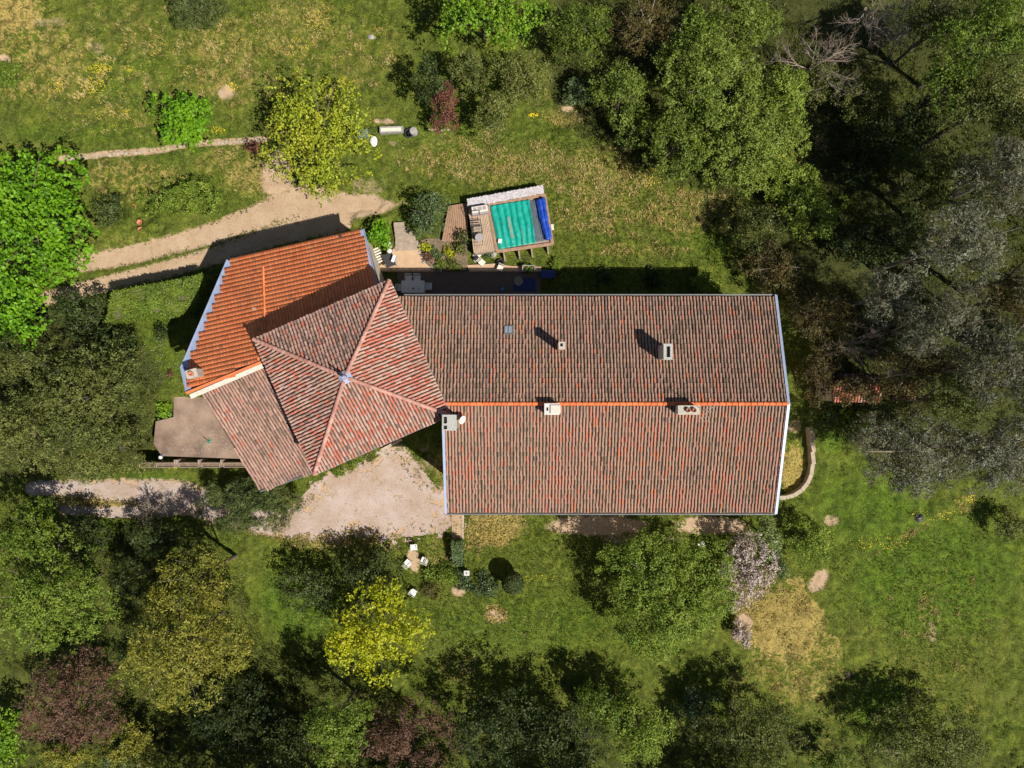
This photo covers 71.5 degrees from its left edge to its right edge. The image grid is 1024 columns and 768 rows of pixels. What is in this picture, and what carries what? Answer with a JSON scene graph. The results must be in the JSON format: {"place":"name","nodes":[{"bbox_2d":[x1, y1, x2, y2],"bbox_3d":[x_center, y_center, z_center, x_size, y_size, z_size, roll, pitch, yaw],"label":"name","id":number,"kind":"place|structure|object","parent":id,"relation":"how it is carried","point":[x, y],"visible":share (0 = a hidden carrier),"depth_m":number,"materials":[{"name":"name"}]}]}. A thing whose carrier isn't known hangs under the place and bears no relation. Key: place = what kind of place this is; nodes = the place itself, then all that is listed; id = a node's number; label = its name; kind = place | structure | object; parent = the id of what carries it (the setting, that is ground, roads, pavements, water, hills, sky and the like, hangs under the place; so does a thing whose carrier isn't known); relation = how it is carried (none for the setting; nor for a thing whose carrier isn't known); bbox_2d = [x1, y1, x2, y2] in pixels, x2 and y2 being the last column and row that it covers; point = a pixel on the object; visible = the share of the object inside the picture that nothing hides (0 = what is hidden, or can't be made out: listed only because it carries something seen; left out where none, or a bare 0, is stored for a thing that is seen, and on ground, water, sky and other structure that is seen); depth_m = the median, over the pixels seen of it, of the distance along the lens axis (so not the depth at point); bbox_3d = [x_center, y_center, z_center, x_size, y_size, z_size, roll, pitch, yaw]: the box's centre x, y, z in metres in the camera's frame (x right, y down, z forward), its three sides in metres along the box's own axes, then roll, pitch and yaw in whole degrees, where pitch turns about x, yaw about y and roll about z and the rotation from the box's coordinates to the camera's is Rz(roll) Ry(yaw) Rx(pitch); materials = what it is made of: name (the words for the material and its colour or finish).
{"place":"outdoors","nodes":[
{"label":"outdoors","id":0,"kind":"place"},
{"bbox_2d":[44,192,380,303],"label":"earth track","id":1,"kind":"structure","parent":0,"point":[278,208],"depth_m":53.38,"materials":[{"name":"beige soil"}]},
{"bbox_2d":[397,271,539,295],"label":"paved terrace","id":2,"kind":"structure","parent":0,"point":[459,282],"depth_m":53.30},
{"bbox_2d":[0,0,1023,767],"bbox_3d":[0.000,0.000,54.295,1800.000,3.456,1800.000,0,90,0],"label":"ground","id":3,"kind":"structure","parent":0,"point":[28,24],"depth_m":55.50,"materials":[{"name":"green plant"}]},
{"bbox_2d":[0,707,31,767],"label":"lime tree","id":4,"kind":"object","parent":3,"relation":"on","point":[9,745],"visible":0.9,"depth_m":52.90,"materials":[{"name":"green plant"}]},
{"bbox_2d":[0,331,50,386],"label":"woodland tree","id":5,"kind":"object","parent":3,"relation":"on","point":[15,368],"visible":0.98,"depth_m":48.57,"materials":[{"name":"green plant"}]},
{"bbox_2d":[0,283,52,351],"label":"maple tree","id":6,"kind":"object","parent":3,"relation":"on","point":[13,314],"visible":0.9,"depth_m":49.69,"materials":[{"name":"green plant"}]},
{"bbox_2d":[0,376,75,476],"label":"holm oak","id":7,"kind":"object","parent":3,"relation":"on","point":[19,431],"visible":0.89,"depth_m":48.13,"materials":[{"name":"green plant"}]},
{"bbox_2d":[0,494,78,576],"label":"ash tree","id":8,"kind":"object","parent":3,"relation":"on","point":[32,530],"visible":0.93,"depth_m":49.75,"materials":[{"name":"green plant"}]},
{"bbox_2d":[0,145,99,300],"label":"maple tree","id":9,"kind":"object","parent":3,"relation":"on","point":[31,208],"visible":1,"depth_m":48.21,"materials":[{"name":"green plant"}]},
{"bbox_2d":[0,535,124,658],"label":"ash tree","id":10,"kind":"object","parent":3,"relation":"on","point":[34,604],"visible":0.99,"depth_m":49.00,"materials":[{"name":"green plant"}]},
{"bbox_2d":[13,638,126,751],"bbox_3d":[-31.314,22.477,51.734,7.935,9.276,7.626,0,90,0],"label":"copper beech","id":11,"kind":"object","parent":3,"relation":"on","point":[65,705],"visible":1,"depth_m":50.38,"materials":[{"name":"purple plant"}]},
{"bbox_2d":[47,287,108,340],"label":"woodland tree","id":12,"kind":"object","parent":3,"relation":"on","point":[78,312],"visible":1,"depth_m":50.75,"materials":[{"name":"green plant"}]},
{"bbox_2d":[54,513,114,562],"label":"dark fir","id":13,"kind":"object","parent":3,"relation":"on","point":[85,533],"visible":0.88,"depth_m":52.65,"materials":[{"name":"green plant"}]},
{"bbox_2d":[25,332,159,462],"bbox_3d":[-28.891,0.992,49.554,8.804,9.394,9.083,0,90,0],"label":"holm oak","id":14,"kind":"object","parent":3,"relation":"on","point":[81,415],"visible":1,"depth_m":47.88,"materials":[{"name":"green plant"}]},
{"bbox_2d":[35,415,155,485],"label":"holm oak","id":15,"kind":"object","parent":3,"relation":"on","point":[90,466],"visible":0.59,"depth_m":51.43,"materials":[{"name":"green plant"}]},
{"bbox_2d":[105,551,154,613],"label":"dark fir","id":16,"kind":"object","parent":3,"relation":"on","point":[125,587],"visible":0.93,"depth_m":51.53,"materials":[{"name":"green plant"}]},
{"bbox_2d":[99,713,166,767],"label":"woodland tree","id":17,"kind":"object","parent":3,"relation":"on","point":[140,745],"visible":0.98,"depth_m":53.43,"materials":[{"name":"green plant"}]},
{"bbox_2d":[123,513,184,562],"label":"dark fir","id":18,"kind":"object","parent":3,"relation":"on","point":[133,537],"visible":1,"depth_m":53.22,"materials":[{"name":"green plant"}]},
{"bbox_2d":[105,273,214,326],"bbox_3d":[-25.645,-5.962,52.169,7.727,3.067,2.924,-11,90,0],"label":"hedge","id":19,"kind":"object","parent":3,"relation":"on","point":[187,297],"visible":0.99,"depth_m":51.08,"materials":[{"name":"green plant"}]},
{"bbox_2d":[129,173,225,218],"bbox_3d":[-24.521,-13.770,52.539,6.895,2.499,3.384,0,90,0],"label":"flowering bush","id":20,"kind":"object","parent":3,"relation":"on","point":[175,200],"visible":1,"depth_m":51.97,"materials":[{"name":"green plant"}]},
{"bbox_2d":[26,478,330,539],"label":"gravel drive","id":21,"kind":"structure","parent":3,"relation":"on","point":[179,497],"depth_m":55.86,"materials":[{"name":"beige gravel"}]},
{"bbox_2d":[146,90,214,151],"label":"young tree","id":22,"kind":"object","parent":3,"relation":"on","point":[190,126],"visible":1,"depth_m":50.68,"materials":[{"name":"green plant"}]},
{"bbox_2d":[113,563,254,716],"bbox_3d":[-22.384,17.782,50.730,9.228,11.068,10.279,0,90,0],"label":"tree","id":23,"kind":"object","parent":3,"relation":"on","point":[159,658],"visible":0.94,"depth_m":48.34,"materials":[{"name":"green plant"}]},
{"bbox_2d":[154,397,239,458],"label":"terrace","id":24,"kind":"structure","parent":3,"relation":"on","point":[197,412],"depth_m":53.75,"materials":[{"name":"concrete"}]},
{"bbox_2d":[168,0,231,29],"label":"conifer shrub","id":25,"kind":"object","parent":3,"relation":"on","point":[189,5],"visible":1,"depth_m":51.38,"materials":[{"name":"green plant"}]},
{"bbox_2d":[155,541,245,612],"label":"oak tree","id":26,"kind":"object","parent":3,"relation":"on","point":[199,569],"visible":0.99,"depth_m":48.74,"materials":[{"name":"green plant"}]},
{"bbox_2d":[182,671,290,760],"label":"woodland tree","id":27,"kind":"object","parent":3,"relation":"on","point":[199,721],"visible":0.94,"depth_m":52.59,"materials":[{"name":"green plant"}]},
{"bbox_2d":[188,474,306,535],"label":"spruce tree","id":28,"kind":"object","parent":3,"relation":"on","point":[251,500],"visible":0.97,"depth_m":53.22,"materials":[{"name":"green plant"}]},
{"bbox_2d":[199,362,311,491],"bbox_3d":[-16.609,2.909,52.086,5.306,10.629,8.396,-24,90,0],"label":"lean to","id":29,"kind":"object","parent":3,"relation":"on","point":[248,410],"visible":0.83,"depth_m":47.99,"materials":[{"name":"tile"}]},
{"bbox_2d":[180,229,384,398],"bbox_3d":[-15.879,-5.615,51.330,14.563,12.140,8.203,-23,90,0],"label":"orange annex","id":30,"kind":"object","parent":3,"relation":"on","point":[257,294],"visible":0.81,"depth_m":47.62,"materials":[{"name":"tile"}]},
{"bbox_2d":[252,713,325,767],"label":"woodland tree","id":31,"kind":"object","parent":3,"relation":"on","point":[280,747],"visible":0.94,"depth_m":51.42,"materials":[{"name":"green plant"}]},
{"bbox_2d":[267,560,343,616],"bbox_3d":[-15.578,15.557,54.094,5.348,4.242,4.509,21,90,0],"label":"dark shrub","id":32,"kind":"object","parent":3,"relation":"on","point":[312,592],"visible":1,"depth_m":53.04,"materials":[{"name":"green plant"}]},
{"bbox_2d":[257,66,381,207],"bbox_3d":[-13.366,-17.282,50.664,8.619,6.344,9.695,0,90,0],"label":"acacia tree","id":33,"kind":"object","parent":3,"relation":"on","point":[317,136],"visible":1,"depth_m":49.20,"materials":[{"name":"yellow plant"}]},
{"bbox_2d":[302,689,374,767],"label":"woodland tree","id":34,"kind":"object","parent":3,"relation":"on","point":[328,725],"visible":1,"depth_m":49.40,"materials":[{"name":"green plant"}]},
{"bbox_2d":[252,279,450,475],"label":"square tower","id":35,"kind":"structure","parent":3,"relation":"on","point":[352,377],"depth_m":44.41,"materials":[{"name":"tile"}]},
{"bbox_2d":[248,448,465,547],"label":"gravel yard","id":36,"kind":"structure","parent":3,"relation":"on","point":[368,496],"depth_m":55.79,"materials":[{"name":"beige gravel"}]},
{"bbox_2d":[331,544,406,596],"bbox_3d":[-10.753,14.035,53.827,5.801,4.758,4.048,0,90,0],"label":"dark shrub","id":37,"kind":"object","parent":3,"relation":"on","point":[372,564],"visible":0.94,"depth_m":52.97,"materials":[{"name":"green plant"}]},
{"bbox_2d":[321,576,436,693],"bbox_3d":[-9.887,17.887,51.995,7.395,8.443,7.294,-43,90,0],"label":"acer tree","id":38,"kind":"object","parent":3,"relation":"on","point":[348,640],"visible":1,"depth_m":50.45,"materials":[{"name":"yellow plant"}]},
{"bbox_2d":[356,691,463,767],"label":"copper beech","id":39,"kind":"object","parent":3,"relation":"on","point":[399,730],"visible":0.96,"depth_m":50.97,"materials":[{"name":"purple plant"}]},
{"bbox_2d":[407,51,446,104],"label":"evergreen tree","id":40,"kind":"object","parent":3,"relation":"on","point":[426,72],"visible":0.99,"depth_m":49.71,"materials":[{"name":"green plant"}]},
{"bbox_2d":[406,191,450,238],"bbox_3d":[-6.036,-12.151,51.993,3.337,3.596,3.423,0,90,0],"label":"laurel bush","id":41,"kind":"object","parent":3,"relation":"on","point":[421,219],"visible":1,"depth_m":51.28,"materials":[{"name":"green plant"}]},
{"bbox_2d":[429,78,460,133],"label":"copper tree","id":42,"kind":"object","parent":3,"relation":"on","point":[443,99],"visible":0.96,"depth_m":50.82,"materials":[{"name":"red plant"}]},
{"bbox_2d":[445,40,500,100],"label":"evergreen tree","id":43,"kind":"object","parent":3,"relation":"on","point":[472,60],"visible":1,"depth_m":49.63,"materials":[{"name":"green plant"}]},
{"bbox_2d":[431,0,549,55],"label":"lime tree","id":44,"kind":"object","parent":3,"relation":"on","point":[488,11],"visible":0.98,"depth_m":48.58,"materials":[{"name":"green plant"}]},
{"bbox_2d":[470,89,515,142],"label":"evergreen tree","id":45,"kind":"object","parent":3,"relation":"on","point":[493,109],"visible":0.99,"depth_m":49.91,"materials":[{"name":"green plant"}]},
{"bbox_2d":[444,681,547,767],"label":"woodland tree","id":46,"kind":"object","parent":3,"relation":"on","point":[513,727],"visible":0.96,"depth_m":51.27,"materials":[{"name":"green plant"}]},
{"bbox_2d":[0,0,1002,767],"bbox_3d":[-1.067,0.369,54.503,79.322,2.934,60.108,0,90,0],"label":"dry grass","id":47,"kind":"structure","parent":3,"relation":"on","point":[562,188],"depth_m":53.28,"materials":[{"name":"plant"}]},
{"bbox_2d":[467,185,543,254],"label":"pool platform","id":48,"kind":"structure","parent":3,"relation":"on","point":[486,246],"depth_m":52.40,"materials":[{"name":"grey wood"}]},
{"bbox_2d":[0,0,1023,767],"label":"undergrowth","id":49,"kind":"object","parent":3,"relation":"on","point":[632,162],"visible":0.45,"depth_m":53.37,"materials":[{"name":"green plant"}]},
{"bbox_2d":[488,193,553,261],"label":"swimming pool","id":50,"kind":"structure","parent":3,"relation":"on","point":[522,223],"depth_m":52.27,"materials":[{"name":"teal plastic"}]},
{"bbox_2d":[493,48,556,108],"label":"evergreen tree","id":51,"kind":"object","parent":3,"relation":"on","point":[529,84],"visible":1,"depth_m":49.75,"materials":[{"name":"green plant"}]},
{"bbox_2d":[507,701,615,767],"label":"woodland tree","id":52,"kind":"object","parent":3,"relation":"on","point":[575,749],"visible":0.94,"depth_m":51.27,"materials":[{"name":"green plant"}]},
{"bbox_2d":[540,0,612,69],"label":"oak tree","id":53,"kind":"object","parent":3,"relation":"on","point":[567,20],"visible":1,"depth_m":49.37,"materials":[{"name":"green plant"}]},
{"bbox_2d":[398,294,789,514],"bbox_3d":[4.510,1.293,50.650,26.220,13.500,14.873,0,90,0],"label":"farmhouse","id":54,"kind":"object","parent":3,"relation":"on","point":[579,405],"visible":1,"depth_m":46.23,"materials":[{"name":"tile"}]},
{"bbox_2d":[574,678,631,739],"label":"ivy tree","id":55,"kind":"object","parent":3,"relation":"on","point":[600,710],"visible":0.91,"depth_m":52.24,"materials":[{"name":"green plant"}]},
{"bbox_2d":[583,57,655,132],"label":"oak tree","id":56,"kind":"object","parent":3,"relation":"on","point":[629,87],"visible":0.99,"depth_m":49.78,"materials":[{"name":"green plant"}]},
{"bbox_2d":[613,102,660,148],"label":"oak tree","id":57,"kind":"object","parent":3,"relation":"on","point":[647,115],"visible":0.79,"depth_m":50.83,"materials":[{"name":"green plant"}]},
{"bbox_2d":[603,693,676,767],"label":"ivy tree","id":58,"kind":"object","parent":3,"relation":"on","point":[649,734],"visible":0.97,"depth_m":51.70,"materials":[{"name":"green plant"}]},
{"bbox_2d":[607,0,685,61],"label":"oak tree","id":59,"kind":"object","parent":3,"relation":"on","point":[652,13],"visible":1,"depth_m":49.31,"materials":[{"name":"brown plant"}]},
{"bbox_2d":[591,518,742,664],"bbox_3d":[11.409,14.859,52.601,10.411,7.533,10.023,-18,90,0],"label":"linden tree","id":60,"kind":"object","parent":3,"relation":"on","point":[660,576],"visible":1,"depth_m":50.66,"materials":[{"name":"green plant"}]},
{"bbox_2d":[631,103,719,183],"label":"oak tree","id":61,"kind":"object","parent":3,"relation":"on","point":[677,124],"visible":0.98,"depth_m":49.21,"materials":[{"name":"green plant"}]},
{"bbox_2d":[669,1,722,64],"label":"woodland tree","id":62,"kind":"object","parent":3,"relation":"on","point":[702,22],"visible":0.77,"depth_m":48.01,"materials":[{"name":"green plant"}]},
{"bbox_2d":[672,684,720,730],"bbox_3d":[14.096,24.869,54.988,3.478,2.619,3.615,17,90,0],"label":"feathery shrub","id":63,"kind":"object","parent":3,"relation":"on","point":[688,712],"visible":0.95,"depth_m":54.54,"materials":[{"name":"green plant"}]},
{"bbox_2d":[650,24,767,142],"bbox_3d":[13.610,-20.794,49.229,7.644,8.942,7.419,-22,90,0],"label":"oak tree","id":64,"kind":"object","parent":3,"relation":"on","point":[703,71],"visible":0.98,"depth_m":47.82,"materials":[{"name":"green plant"}]},
{"bbox_2d":[706,0,784,58],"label":"oak tree","id":65,"kind":"object","parent":3,"relation":"on","point":[753,32],"visible":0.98,"depth_m":47.77,"materials":[{"name":"green plant"}]},
{"bbox_2d":[716,528,780,612],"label":"blossom tree","id":66,"kind":"object","parent":3,"relation":"on","point":[753,577],"visible":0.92,"depth_m":52.77,"materials":[{"name":"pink plant"}]},
{"bbox_2d":[691,688,810,767],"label":"woodland tree","id":67,"kind":"object","parent":3,"relation":"on","point":[737,720],"visible":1,"depth_m":51.49,"materials":[{"name":"green plant"}]},
{"bbox_2d":[720,200,789,258],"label":"woodland tree","id":68,"kind":"object","parent":3,"relation":"on","point":[759,230],"visible":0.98,"depth_m":50.46,"materials":[{"name":"green plant"}]},
{"bbox_2d":[701,91,812,199],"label":"oak tree","id":69,"kind":"object","parent":3,"relation":"on","point":[766,131],"visible":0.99,"depth_m":48.76,"materials":[{"name":"green plant"}]},
{"bbox_2d":[735,237,818,295],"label":"woodland tree","id":70,"kind":"object","parent":3,"relation":"on","point":[786,267],"visible":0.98,"depth_m":50.52,"materials":[{"name":"brown plant"}]},
{"bbox_2d":[752,60,810,131],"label":"woodland tree","id":71,"kind":"object","parent":3,"relation":"on","point":[787,85],"visible":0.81,"depth_m":49.45,"materials":[{"name":"green plant"}]},
{"bbox_2d":[753,153,821,205],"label":"woodland tree","id":72,"kind":"object","parent":3,"relation":"on","point":[783,173],"visible":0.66,"depth_m":51.10,"materials":[{"name":"green plant"}]},
{"bbox_2d":[776,510,838,568],"bbox_3d":[22.619,11.771,54.467,4.086,3.457,4.472,-32,90,0],"label":"green shrub","id":73,"kind":"object","parent":3,"relation":"on","point":[815,544],"visible":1,"depth_m":53.83,"materials":[{"name":"green plant"}]},
{"bbox_2d":[776,177,850,242],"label":"woodland tree","id":74,"kind":"object","parent":3,"relation":"on","point":[809,208],"visible":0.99,"depth_m":50.62,"materials":[{"name":"green plant"}]},
{"bbox_2d":[765,28,867,98],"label":"bare tree","id":75,"kind":"object","parent":3,"relation":"on","point":[824,59],"visible":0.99,"depth_m":49.49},
{"bbox_2d":[792,342,847,408],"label":"woodland tree","id":76,"kind":"object","parent":3,"relation":"on","point":[822,373],"visible":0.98,"depth_m":50.20,"materials":[{"name":"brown plant"}]},
{"bbox_2d":[779,277,865,355],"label":"woodland tree","id":77,"kind":"object","parent":3,"relation":"on","point":[827,301],"visible":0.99,"depth_m":49.92,"materials":[{"name":"brown plant"}]},
{"bbox_2d":[801,51,848,109],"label":"woodland tree","id":78,"kind":"object","parent":3,"relation":"on","point":[823,91],"visible":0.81,"depth_m":50.80,"materials":[{"name":"green plant"}]},
{"bbox_2d":[829,375,888,408],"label":"woodland tree","id":79,"kind":"object","parent":3,"relation":"on","point":[867,395],"visible":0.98,"depth_m":49.03,"materials":[{"name":"brown plant"}]},
{"bbox_2d":[827,222,892,269],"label":"woodland tree","id":80,"kind":"object","parent":3,"relation":"on","point":[850,238],"visible":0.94,"depth_m":50.31,"materials":[{"name":"green plant"}]},
{"bbox_2d":[831,72,903,134],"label":"woodland tree","id":81,"kind":"object","parent":3,"relation":"on","point":[872,92],"visible":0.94,"depth_m":50.46,"materials":[{"name":"green plant"}]},
{"bbox_2d":[829,0,918,62],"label":"bare tree","id":82,"kind":"object","parent":3,"relation":"on","point":[855,19],"visible":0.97,"depth_m":49.63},
{"bbox_2d":[843,263,927,326],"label":"silver tree","id":83,"kind":"object","parent":3,"relation":"on","point":[890,303],"visible":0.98,"depth_m":45.52,"materials":[{"name":"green plant"}]},
{"bbox_2d":[867,200,932,264],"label":"woodland tree","id":84,"kind":"object","parent":3,"relation":"on","point":[913,214],"visible":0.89,"depth_m":48.57,"materials":[{"name":"green plant"}]},
{"bbox_2d":[856,95,945,172],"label":"woodland tree","id":85,"kind":"object","parent":3,"relation":"on","point":[897,141],"visible":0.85,"depth_m":49.15,"materials":[{"name":"green plant"}]},
{"bbox_2d":[868,343,949,415],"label":"woodland tree","id":86,"kind":"object","parent":3,"relation":"on","point":[910,389],"visible":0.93,"depth_m":46.70,"materials":[{"name":"green plant"}]},
{"bbox_2d":[845,408,976,502],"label":"lichen tree","id":87,"kind":"object","parent":3,"relation":"on","point":[898,467],"visible":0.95,"depth_m":48.29,"materials":[{"name":"plant"}]},
{"bbox_2d":[883,142,965,215],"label":"woodland tree","id":88,"kind":"object","parent":3,"relation":"on","point":[918,167],"visible":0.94,"depth_m":47.67,"materials":[{"name":"green plant"}]},
{"bbox_2d":[864,694,991,767],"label":"woodland tree","id":89,"kind":"object","parent":3,"relation":"on","point":[946,743],"visible":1,"depth_m":51.87,"materials":[{"name":"green plant"}]},
{"bbox_2d":[893,0,968,64],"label":"woodland tree","id":90,"kind":"object","parent":3,"relation":"on","point":[934,16],"visible":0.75,"depth_m":47.52,"materials":[{"name":"green plant"}]},
{"bbox_2d":[866,277,1004,363],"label":"lichen tree","id":91,"kind":"object","parent":3,"relation":"on","point":[944,308],"visible":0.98,"depth_m":43.46,"materials":[{"name":"plant"}]},
{"bbox_2d":[891,49,981,128],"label":"woodland tree","id":92,"kind":"object","parent":3,"relation":"on","point":[961,72],"visible":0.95,"depth_m":45.24,"materials":[{"name":"green plant"}]},
{"bbox_2d":[873,197,1021,288],"bbox_3d":[27.051,-8.528,47.418,6.608,12.819,5.720,0,90,0],"label":"lichen tree","id":93,"kind":"object","parent":3,"relation":"on","point":[955,242],"visible":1,"depth_m":42.49,"materials":[{"name":"grey plant"}]},
{"bbox_2d":[891,362,1005,433],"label":"woodland tree","id":94,"kind":"object","parent":3,"relation":"on","point":[958,404],"visible":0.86,"depth_m":45.11,"materials":[{"name":"green plant"}]},
{"bbox_2d":[915,146,996,214],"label":"woodland tree","id":95,"kind":"object","parent":3,"relation":"on","point":[950,181],"visible":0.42,"depth_m":47.66,"materials":[{"name":"green plant"}]},
{"bbox_2d":[903,130,1023,223],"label":"lichen tree","id":96,"kind":"object","parent":3,"relation":"on","point":[986,168],"visible":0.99,"depth_m":42.52,"materials":[{"name":"grey plant"}]},
{"bbox_2d":[904,315,1023,408],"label":"lichen tree","id":97,"kind":"object","parent":3,"relation":"on","point":[1013,372],"visible":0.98,"depth_m":42.63,"materials":[{"name":"plant"}]},
{"bbox_2d":[917,0,1023,88],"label":"woodland tree","id":98,"kind":"object","parent":3,"relation":"on","point":[1009,27],"visible":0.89,"depth_m":44.64,"materials":[{"name":"green plant"}]},
{"bbox_2d":[919,52,1023,147],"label":"woodland tree","id":99,"kind":"object","parent":3,"relation":"on","point":[1014,99],"visible":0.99,"depth_m":44.41,"materials":[{"name":"green plant"}]},
{"bbox_2d":[919,413,1023,501],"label":"lichen tree","id":100,"kind":"object","parent":3,"relation":"on","point":[994,457],"visible":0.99,"depth_m":46.95,"materials":[{"name":"plant"}]},
{"bbox_2d":[951,267,1023,334],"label":"woodland tree","id":101,"kind":"object","parent":3,"relation":"on","point":[999,293],"visible":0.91,"depth_m":46.71,"materials":[{"name":"plant"}]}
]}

